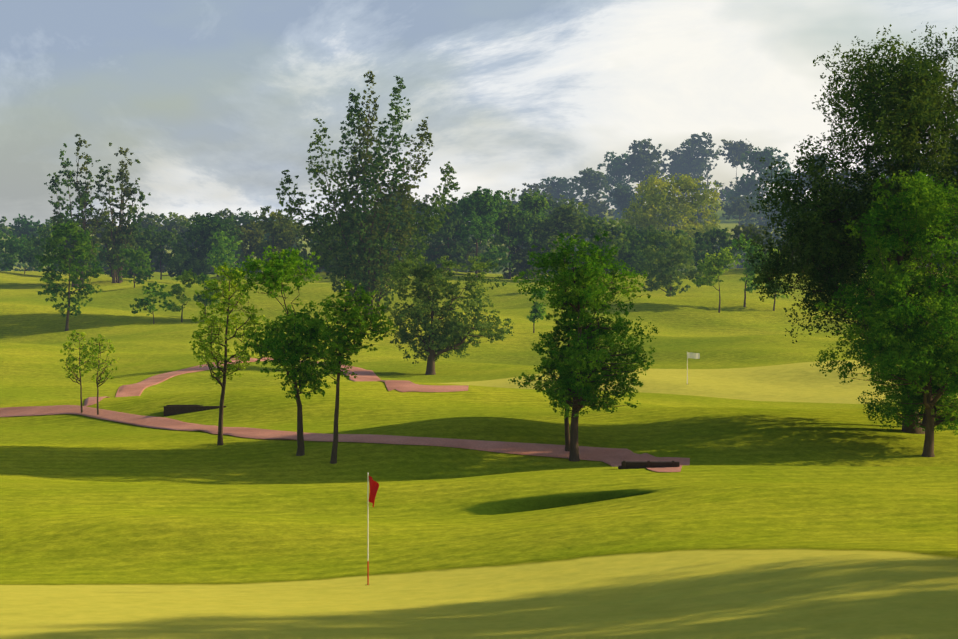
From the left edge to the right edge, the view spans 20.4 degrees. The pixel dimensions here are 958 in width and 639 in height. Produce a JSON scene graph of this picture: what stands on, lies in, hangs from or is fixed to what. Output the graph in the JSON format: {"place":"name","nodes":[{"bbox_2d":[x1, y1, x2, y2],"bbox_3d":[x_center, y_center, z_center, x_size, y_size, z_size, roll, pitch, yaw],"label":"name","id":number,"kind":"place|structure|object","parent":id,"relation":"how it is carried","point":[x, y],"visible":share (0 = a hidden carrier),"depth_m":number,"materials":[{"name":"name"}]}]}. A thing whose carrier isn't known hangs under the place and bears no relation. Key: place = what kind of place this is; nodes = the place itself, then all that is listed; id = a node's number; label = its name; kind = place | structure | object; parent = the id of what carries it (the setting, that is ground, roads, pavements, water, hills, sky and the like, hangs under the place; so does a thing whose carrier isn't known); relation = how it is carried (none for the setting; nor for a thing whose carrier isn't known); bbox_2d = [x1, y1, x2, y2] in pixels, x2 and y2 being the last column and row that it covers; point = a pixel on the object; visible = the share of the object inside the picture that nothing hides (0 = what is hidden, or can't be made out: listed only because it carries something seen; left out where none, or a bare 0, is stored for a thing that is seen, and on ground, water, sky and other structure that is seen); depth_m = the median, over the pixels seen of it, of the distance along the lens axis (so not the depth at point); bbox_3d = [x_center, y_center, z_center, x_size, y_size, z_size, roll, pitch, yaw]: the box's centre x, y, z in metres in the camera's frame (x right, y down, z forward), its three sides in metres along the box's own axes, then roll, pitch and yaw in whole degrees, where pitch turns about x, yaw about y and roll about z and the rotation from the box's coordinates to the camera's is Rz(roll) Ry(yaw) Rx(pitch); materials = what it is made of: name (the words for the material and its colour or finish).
{"place":"outdoors","nodes":[
{"label":"outdoors","id":0,"kind":"place"},
{"bbox_2d":[84,357,468,405],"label":"cart path","id":1,"kind":"structure","parent":0,"point":[136,389],"depth_m":166.23,"materials":[{"name":"concrete"}]},
{"bbox_2d":[0,405,689,471],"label":"cart path","id":2,"kind":"structure","parent":0,"point":[613,457],"depth_m":93.38,"materials":[{"name":"concrete"}]},
{"bbox_2d":[0,200,957,638],"bbox_3d":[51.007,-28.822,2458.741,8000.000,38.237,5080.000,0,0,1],"label":"terrain","id":3,"kind":"structure","parent":0,"point":[798,498],"depth_m":69.57,"materials":[{"name":"green plant"}]},
{"bbox_2d":[0,216,25,270],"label":"tree","id":4,"kind":"object","parent":3,"relation":"on","point":[4,229],"visible":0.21,"depth_m":462.98,"materials":[{"name":"green plant"}]},
{"bbox_2d":[0,230,31,270],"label":"tree line","id":5,"kind":"object","parent":3,"relation":"on","point":[7,244],"visible":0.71,"depth_m":360.72,"materials":[{"name":"green plant"}]},
{"bbox_2d":[7,214,43,270],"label":"tree","id":6,"kind":"object","parent":3,"relation":"on","point":[26,227],"visible":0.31,"depth_m":451.41,"materials":[{"name":"green plant"}]},
{"bbox_2d":[0,237,53,273],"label":"tree","id":7,"kind":"object","parent":3,"relation":"on","point":[37,263],"visible":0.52,"depth_m":356.67,"materials":[{"name":"green plant"}]},
{"bbox_2d":[22,222,70,275],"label":"tree","id":8,"kind":"object","parent":3,"relation":"on","point":[36,243],"visible":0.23,"depth_m":351.96,"materials":[{"name":"green plant"}]},
{"bbox_2d":[30,214,73,270],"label":"tree","id":9,"kind":"object","parent":3,"relation":"on","point":[48,223],"visible":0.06,"depth_m":445.32,"materials":[{"name":"green plant"}]},
{"bbox_2d":[44,172,82,286],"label":"poplar tree","id":10,"kind":"object","parent":3,"relation":"on","point":[61,216],"visible":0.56,"depth_m":318.67,"materials":[{"name":"green plant"}]},
{"bbox_2d":[34,220,103,330],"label":"tree","id":11,"kind":"object","parent":3,"relation":"on","point":[62,256],"visible":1,"depth_m":249.76,"materials":[{"name":"green plant"}]},
{"bbox_2d":[58,143,82,285],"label":"poplar tree","id":12,"kind":"object","parent":3,"relation":"on","point":[67,163],"visible":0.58,"depth_m":319.50,"materials":[{"name":"green plant"}]},
{"bbox_2d":[60,330,101,412],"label":"thin tree","id":13,"kind":"object","parent":3,"relation":"on","point":[69,359],"visible":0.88,"depth_m":118.95,"materials":[{"name":"green plant"}]},
{"bbox_2d":[67,134,97,284],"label":"poplar tree","id":14,"kind":"object","parent":3,"relation":"on","point":[77,186],"visible":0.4,"depth_m":322.10,"materials":[{"name":"green plant"}]},
{"bbox_2d":[66,158,100,286],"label":"poplar tree","id":15,"kind":"object","parent":3,"relation":"on","point":[88,211],"visible":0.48,"depth_m":318.79,"materials":[{"name":"green plant"}]},
{"bbox_2d":[70,140,96,279],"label":"poplar tree","id":16,"kind":"object","parent":3,"relation":"on","point":[86,163],"visible":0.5,"depth_m":321.94,"materials":[{"name":"green plant"}]},
{"bbox_2d":[72,196,107,279],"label":"poplar tree","id":17,"kind":"object","parent":3,"relation":"on","point":[101,214],"visible":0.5,"depth_m":319.25,"materials":[{"name":"green plant"}]},
{"bbox_2d":[63,240,117,276],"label":"tree line","id":18,"kind":"object","parent":3,"relation":"on","point":[98,258],"visible":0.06,"depth_m":349.39,"materials":[{"name":"green plant"}]},
{"bbox_2d":[79,334,119,414],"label":"thin tree","id":19,"kind":"object","parent":3,"relation":"on","point":[95,353],"visible":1,"depth_m":117.79,"materials":[{"name":"green plant"}]},
{"bbox_2d":[91,213,116,282],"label":"poplar tree","id":20,"kind":"object","parent":3,"relation":"on","point":[108,257],"visible":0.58,"depth_m":322.56,"materials":[{"name":"green plant"}]},
{"bbox_2d":[94,174,119,282],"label":"poplar tree","id":21,"kind":"object","parent":3,"relation":"on","point":[99,187],"visible":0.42,"depth_m":324.09,"materials":[{"name":"green plant"}]},
{"bbox_2d":[74,210,143,270],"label":"tree","id":22,"kind":"object","parent":3,"relation":"on","point":[99,235],"visible":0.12,"depth_m":437.56,"materials":[{"name":"green plant"}]},
{"bbox_2d":[99,142,121,282],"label":"poplar tree","id":23,"kind":"object","parent":3,"relation":"on","point":[106,236],"visible":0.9,"depth_m":322.10,"materials":[{"name":"green plant"}]},
{"bbox_2d":[110,147,131,281],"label":"poplar tree","id":24,"kind":"object","parent":3,"relation":"on","point":[123,169],"visible":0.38,"depth_m":326.17,"materials":[{"name":"green plant"}]},
{"bbox_2d":[112,150,135,274],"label":"poplar tree","id":25,"kind":"object","parent":3,"relation":"on","point":[125,179],"visible":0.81,"depth_m":323.80,"materials":[{"name":"green plant"}]},
{"bbox_2d":[115,159,141,282],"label":"poplar tree","id":26,"kind":"object","parent":3,"relation":"on","point":[133,208],"visible":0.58,"depth_m":324.25,"materials":[{"name":"green plant"}]},
{"bbox_2d":[113,192,150,282],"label":"poplar tree","id":27,"kind":"object","parent":3,"relation":"on","point":[125,243],"visible":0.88,"depth_m":322.58,"materials":[{"name":"green plant"}]},
{"bbox_2d":[113,246,154,287],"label":"tree","id":28,"kind":"object","parent":3,"relation":"on","point":[135,255],"visible":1,"depth_m":299.78,"materials":[{"name":"green plant"}]},
{"bbox_2d":[122,231,158,278],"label":"tree","id":29,"kind":"object","parent":3,"relation":"on","point":[135,247],"visible":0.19,"depth_m":358.00,"materials":[{"name":"green plant"}]},
{"bbox_2d":[124,212,170,272],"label":"tree","id":30,"kind":"object","parent":3,"relation":"on","point":[146,219],"visible":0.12,"depth_m":454.23,"materials":[{"name":"green plant"}]},
{"bbox_2d":[129,281,171,323],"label":"tree","id":31,"kind":"object","parent":3,"relation":"on","point":[143,302],"visible":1,"depth_m":252.52,"materials":[{"name":"green plant"}]},
{"bbox_2d":[126,224,214,279],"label":"tree line","id":32,"kind":"object","parent":3,"relation":"on","point":[154,248],"visible":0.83,"depth_m":346.00,"materials":[{"name":"green plant"}]},
{"bbox_2d":[142,212,206,259],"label":"tree","id":33,"kind":"object","parent":3,"relation":"on","point":[168,225],"visible":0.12,"depth_m":450.26,"materials":[{"name":"green plant"}]},
{"bbox_2d":[163,268,200,321],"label":"tree","id":34,"kind":"object","parent":3,"relation":"on","point":[189,278],"visible":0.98,"depth_m":256.63,"materials":[{"name":"green plant"}]},
{"bbox_2d":[170,214,211,274],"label":"tree","id":35,"kind":"object","parent":3,"relation":"on","point":[191,219],"visible":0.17,"depth_m":359.18,"materials":[{"name":"green plant"}]},
{"bbox_2d":[164,405,225,415],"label":"sleeper retaining wall","id":36,"kind":"structure","parent":3,"relation":"on","point":[169,410],"depth_m":115.15,"materials":[{"name":"brown wood"}]},
{"bbox_2d":[167,208,245,273],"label":"tree","id":37,"kind":"object","parent":3,"relation":"on","point":[225,212],"visible":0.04,"depth_m":447.42,"materials":[{"name":"green plant"}]},
{"bbox_2d":[174,212,243,276],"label":"tree","id":38,"kind":"object","parent":3,"relation":"on","point":[217,225],"visible":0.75,"depth_m":350.14,"materials":[{"name":"green plant"}]},
{"bbox_2d":[193,273,224,310],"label":"tree","id":39,"kind":"object","parent":3,"relation":"on","point":[204,301],"visible":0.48,"depth_m":275.35,"materials":[{"name":"green plant"}]},
{"bbox_2d":[206,231,242,280],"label":"tree","id":40,"kind":"object","parent":3,"relation":"on","point":[220,251],"visible":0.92,"depth_m":329.73,"materials":[{"name":"green plant"}]},
{"bbox_2d":[189,262,264,445],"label":"young tree","id":41,"kind":"object","parent":3,"relation":"on","point":[211,353],"visible":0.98,"depth_m":95.19,"materials":[{"name":"green plant"}]},
{"bbox_2d":[216,211,272,272],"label":"tree","id":42,"kind":"object","parent":3,"relation":"on","point":[244,220],"visible":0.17,"depth_m":420.27,"materials":[{"name":"green plant"}]},
{"bbox_2d":[227,221,270,270],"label":"tree","id":43,"kind":"object","parent":3,"relation":"on","point":[249,234],"visible":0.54,"depth_m":356.30,"materials":[{"name":"green plant"}]},
{"bbox_2d":[251,206,306,262],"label":"tree","id":44,"kind":"object","parent":3,"relation":"on","point":[283,236],"visible":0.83,"depth_m":346.11,"materials":[{"name":"green plant"}]},
{"bbox_2d":[232,245,337,455],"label":"young tree","id":45,"kind":"object","parent":3,"relation":"on","point":[297,343],"visible":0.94,"depth_m":91.44,"materials":[{"name":"green plant"}]},
{"bbox_2d":[256,222,317,271],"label":"tree","id":46,"kind":"object","parent":3,"relation":"on","point":[301,227],"visible":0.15,"depth_m":356.96,"materials":[{"name":"green plant"}]},
{"bbox_2d":[283,222,350,272],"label":"tree","id":47,"kind":"object","parent":3,"relation":"on","point":[299,247],"visible":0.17,"depth_m":341.94,"materials":[{"name":"green plant"}]},
{"bbox_2d":[276,170,364,302],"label":"poplar tree","id":48,"kind":"object","parent":3,"relation":"on","point":[297,212],"visible":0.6,"depth_m":262.99,"materials":[{"name":"green plant"}]},
{"bbox_2d":[306,118,378,303],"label":"poplar tree","id":49,"kind":"object","parent":3,"relation":"on","point":[330,199],"visible":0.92,"depth_m":259.98,"materials":[{"name":"green plant"}]},
{"bbox_2d":[308,280,397,463],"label":"young tree","id":50,"kind":"object","parent":3,"relation":"on","point":[356,324],"visible":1,"depth_m":89.33,"materials":[{"name":"green plant"}]},
{"bbox_2d":[333,88,390,308],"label":"poplar tree","id":51,"kind":"object","parent":3,"relation":"on","point":[353,98],"visible":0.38,"depth_m":263.80,"materials":[{"name":"green plant"}]},
{"bbox_2d":[334,70,393,313],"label":"poplar tree","id":52,"kind":"object","parent":3,"relation":"on","point":[364,155],"visible":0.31,"depth_m":263.34,"materials":[{"name":"green plant"}]},
{"bbox_2d":[367,473,378,584],"bbox_3d":[-2.137,4.251,53.302,0.288,2.373,0.116,0,0,1],"label":"flagstick","id":53,"kind":"object","parent":3,"relation":"on","point":[374,486],"visible":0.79,"depth_m":53.30,"materials":[{"name":"red"}]},
{"bbox_2d":[340,76,415,314],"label":"poplar tree","id":54,"kind":"object","parent":3,"relation":"on","point":[393,157],"visible":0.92,"depth_m":258.53,"materials":[{"name":"green plant"}]},
{"bbox_2d":[344,117,432,312],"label":"poplar tree","id":55,"kind":"object","parent":3,"relation":"on","point":[406,201],"visible":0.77,"depth_m":259.69,"materials":[{"name":"green plant"}]},
{"bbox_2d":[363,161,459,311],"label":"poplar tree","id":56,"kind":"object","parent":3,"relation":"on","point":[432,219],"visible":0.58,"depth_m":262.97,"materials":[{"name":"green plant"}]},
{"bbox_2d":[393,219,457,259],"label":"tree","id":57,"kind":"object","parent":3,"relation":"on","point":[419,247],"visible":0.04,"depth_m":359.86,"materials":[{"name":"green plant"}]},
{"bbox_2d":[372,250,513,374],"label":"bushy tree","id":58,"kind":"object","parent":3,"relation":"on","point":[434,345],"visible":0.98,"depth_m":189.30,"materials":[{"name":"green plant"}]},
{"bbox_2d":[411,195,482,270],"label":"tree","id":59,"kind":"object","parent":3,"relation":"on","point":[450,227],"visible":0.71,"depth_m":345.63,"materials":[{"name":"green plant"}]},
{"bbox_2d":[423,239,474,272],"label":"tree","id":60,"kind":"object","parent":3,"relation":"on","point":[437,248],"visible":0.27,"depth_m":358.71,"materials":[{"name":"green plant"}]},
{"bbox_2d":[422,196,489,271],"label":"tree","id":61,"kind":"object","parent":3,"relation":"on","point":[442,209],"visible":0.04,"depth_m":435.92,"materials":[{"name":"green plant"}]},
{"bbox_2d":[442,189,511,272],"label":"tree","id":62,"kind":"object","parent":3,"relation":"on","point":[481,249],"visible":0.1,"depth_m":420.71,"materials":[{"name":"green plant"}]},
{"bbox_2d":[456,253,497,273],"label":"tree line","id":63,"kind":"object","parent":3,"relation":"on","point":[467,262],"visible":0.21,"depth_m":374.05,"materials":[{"name":"green plant"}]},
{"bbox_2d":[450,186,511,276],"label":"tree","id":64,"kind":"object","parent":3,"relation":"on","point":[477,210],"visible":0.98,"depth_m":337.63,"materials":[{"name":"green plant"}]},
{"bbox_2d":[470,190,538,278],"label":"tree","id":65,"kind":"object","parent":3,"relation":"on","point":[510,216],"visible":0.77,"depth_m":349.04,"materials":[{"name":"green plant"}]},
{"bbox_2d":[497,245,540,278],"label":"tree line","id":66,"kind":"object","parent":3,"relation":"on","point":[521,264],"visible":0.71,"depth_m":350.50,"materials":[{"name":"green plant"}]},
{"bbox_2d":[500,182,552,209],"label":"hill tree","id":67,"kind":"object","parent":3,"relation":"on","point":[535,186],"visible":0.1,"depth_m":639.28,"materials":[{"name":"green plant"}]},
{"bbox_2d":[513,188,555,272],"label":"tree","id":68,"kind":"object","parent":3,"relation":"on","point":[546,195],"visible":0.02,"depth_m":450.88,"materials":[{"name":"green plant"}]},
{"bbox_2d":[509,189,563,277],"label":"tree","id":69,"kind":"object","parent":3,"relation":"on","point":[530,203],"visible":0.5,"depth_m":358.85,"materials":[{"name":"green plant"}]},
{"bbox_2d":[527,286,548,332],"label":"tree sapling","id":70,"kind":"object","parent":3,"relation":"on","point":[537,311],"visible":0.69,"depth_m":239.96,"materials":[{"name":"green plant"}]},
{"bbox_2d":[523,194,589,267],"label":"tree","id":71,"kind":"object","parent":3,"relation":"on","point":[557,204],"visible":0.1,"depth_m":446.79,"materials":[{"name":"green plant"}]},
{"bbox_2d":[526,201,590,270],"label":"tree","id":72,"kind":"object","parent":3,"relation":"on","point":[573,224],"visible":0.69,"depth_m":352.22,"materials":[{"name":"green plant"}]},
{"bbox_2d":[537,298,598,450],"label":"young tree","id":73,"kind":"object","parent":3,"relation":"on","point":[557,336],"visible":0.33,"depth_m":92.17,"materials":[{"name":"green plant"}]},
{"bbox_2d":[539,176,603,214],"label":"hill tree","id":74,"kind":"object","parent":3,"relation":"on","point":[559,188],"visible":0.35,"depth_m":672.50,"materials":[{"name":"green plant"}]},
{"bbox_2d":[508,229,658,461],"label":"young tree","id":75,"kind":"object","parent":3,"relation":"on","point":[588,383],"visible":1,"depth_m":90.81,"materials":[{"name":"green plant"}]},
{"bbox_2d":[571,167,610,223],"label":"hill tree","id":76,"kind":"object","parent":3,"relation":"on","point":[590,179],"visible":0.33,"depth_m":646.89,"materials":[{"name":"green plant"}]},
{"bbox_2d":[559,213,629,267],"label":"tree","id":77,"kind":"object","parent":3,"relation":"on","point":[592,229],"visible":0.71,"depth_m":337.16,"materials":[{"name":"green plant"}]},
{"bbox_2d":[576,193,612,240],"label":"hill tree","id":78,"kind":"object","parent":3,"relation":"on","point":[596,209],"visible":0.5,"depth_m":597.10,"materials":[{"name":"green plant"}]},
{"bbox_2d":[597,151,651,218],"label":"hill tree","id":79,"kind":"object","parent":3,"relation":"on","point":[620,168],"visible":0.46,"depth_m":694.08,"materials":[{"name":"green plant"}]},
{"bbox_2d":[587,221,661,274],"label":"tree","id":80,"kind":"object","parent":3,"relation":"on","point":[632,258],"visible":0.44,"depth_m":338.65,"materials":[{"name":"green plant"}]},
{"bbox_2d":[609,182,641,237],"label":"hill tree","id":81,"kind":"object","parent":3,"relation":"on","point":[621,194],"visible":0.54,"depth_m":606.89,"materials":[{"name":"green plant"}]},
{"bbox_2d":[619,225,664,275],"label":"tree","id":82,"kind":"object","parent":3,"relation":"on","point":[650,228],"visible":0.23,"depth_m":349.20,"materials":[{"name":"green plant"}]},
{"bbox_2d":[626,138,663,196],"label":"hill tree","id":83,"kind":"object","parent":3,"relation":"on","point":[642,156],"visible":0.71,"depth_m":690.59,"materials":[{"name":"green plant"}]},
{"bbox_2d":[618,461,679,468],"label":"wall","id":84,"kind":"structure","parent":3,"relation":"on","point":[637,464],"depth_m":74.37,"materials":[{"name":"brown wood"}]},
{"bbox_2d":[636,230,703,296],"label":"round tree","id":85,"kind":"object","parent":3,"relation":"on","point":[667,274],"visible":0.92,"depth_m":297.93,"materials":[{"name":"green plant"}]},
{"bbox_2d":[617,170,731,265],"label":"yellow willow tree","id":86,"kind":"object","parent":3,"relation":"on","point":[642,215],"visible":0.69,"depth_m":397.23,"materials":[{"name":"green plant"}]},
{"bbox_2d":[652,147,710,201],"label":"hill tree","id":87,"kind":"object","parent":3,"relation":"on","point":[664,165],"visible":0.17,"depth_m":752.30,"materials":[{"name":"green plant"}]},
{"bbox_2d":[653,229,715,271],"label":"tree","id":88,"kind":"object","parent":3,"relation":"on","point":[698,254],"visible":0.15,"depth_m":364.16,"materials":[{"name":"green plant"}]},
{"bbox_2d":[664,132,722,205],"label":"hill tree","id":89,"kind":"object","parent":3,"relation":"on","point":[690,161],"visible":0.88,"depth_m":741.82,"materials":[{"name":"green plant"}]},
{"bbox_2d":[668,200,723,256],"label":"hill tree","id":90,"kind":"object","parent":3,"relation":"on","point":[700,216],"visible":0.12,"depth_m":598.58,"materials":[{"name":"green plant"}]},
{"bbox_2d":[688,227,742,267],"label":"tree","id":91,"kind":"object","parent":3,"relation":"on","point":[710,242],"visible":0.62,"depth_m":350.25,"materials":[{"name":"green plant"}]},
{"bbox_2d":[692,247,740,312],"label":"tree","id":92,"kind":"object","parent":3,"relation":"on","point":[714,263],"visible":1,"depth_m":266.55,"materials":[{"name":"green plant"}]},
{"bbox_2d":[713,138,767,203],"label":"hill tree","id":93,"kind":"object","parent":3,"relation":"on","point":[736,149],"visible":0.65,"depth_m":724.41,"materials":[{"name":"green plant"}]},
{"bbox_2d":[714,195,770,267],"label":"hill tree","id":94,"kind":"object","parent":3,"relation":"on","point":[738,206],"visible":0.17,"depth_m":559.01,"materials":[{"name":"green plant"}]},
{"bbox_2d":[732,233,767,306],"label":"tree","id":95,"kind":"object","parent":3,"relation":"on","point":[749,276],"visible":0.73,"depth_m":270.24,"materials":[{"name":"green plant"}]},
{"bbox_2d":[728,224,776,261],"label":"tree","id":96,"kind":"object","parent":3,"relation":"on","point":[738,231],"visible":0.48,"depth_m":342.41,"materials":[{"name":"green plant"}]},
{"bbox_2d":[722,146,791,219],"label":"hill tree","id":97,"kind":"object","parent":3,"relation":"on","point":[757,166],"visible":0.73,"depth_m":637.79,"materials":[{"name":"green plant"}]},
{"bbox_2d":[725,198,796,243],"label":"hill tree","id":98,"kind":"object","parent":3,"relation":"on","point":[751,220],"visible":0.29,"depth_m":614.83,"materials":[{"name":"green plant"}]},
{"bbox_2d":[764,247,790,310],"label":"tree","id":99,"kind":"object","parent":3,"relation":"on","point":[783,296],"visible":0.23,"depth_m":269.84,"materials":[{"name":"green plant"}]},
{"bbox_2d":[796,155,837,210],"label":"hill tree","id":100,"kind":"object","parent":3,"relation":"on","point":[805,187],"visible":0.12,"depth_m":690.81,"materials":[{"name":"green plant"}]},
{"bbox_2d":[735,21,957,433],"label":"tree","id":101,"kind":"object","parent":3,"relation":"on","point":[906,111],"visible":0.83,"depth_m":95.50,"materials":[{"name":"green plant"}]},
{"bbox_2d":[810,170,957,456],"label":"dense tree","id":102,"kind":"object","parent":3,"relation":"on","point":[927,359],"visible":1,"depth_m":92.11,"materials":[{"name":"green plant"}]},
{"bbox_2d":[0,0,957,226],"label":"sky","id":103,"kind":"structure","parent":0,"point":[214,100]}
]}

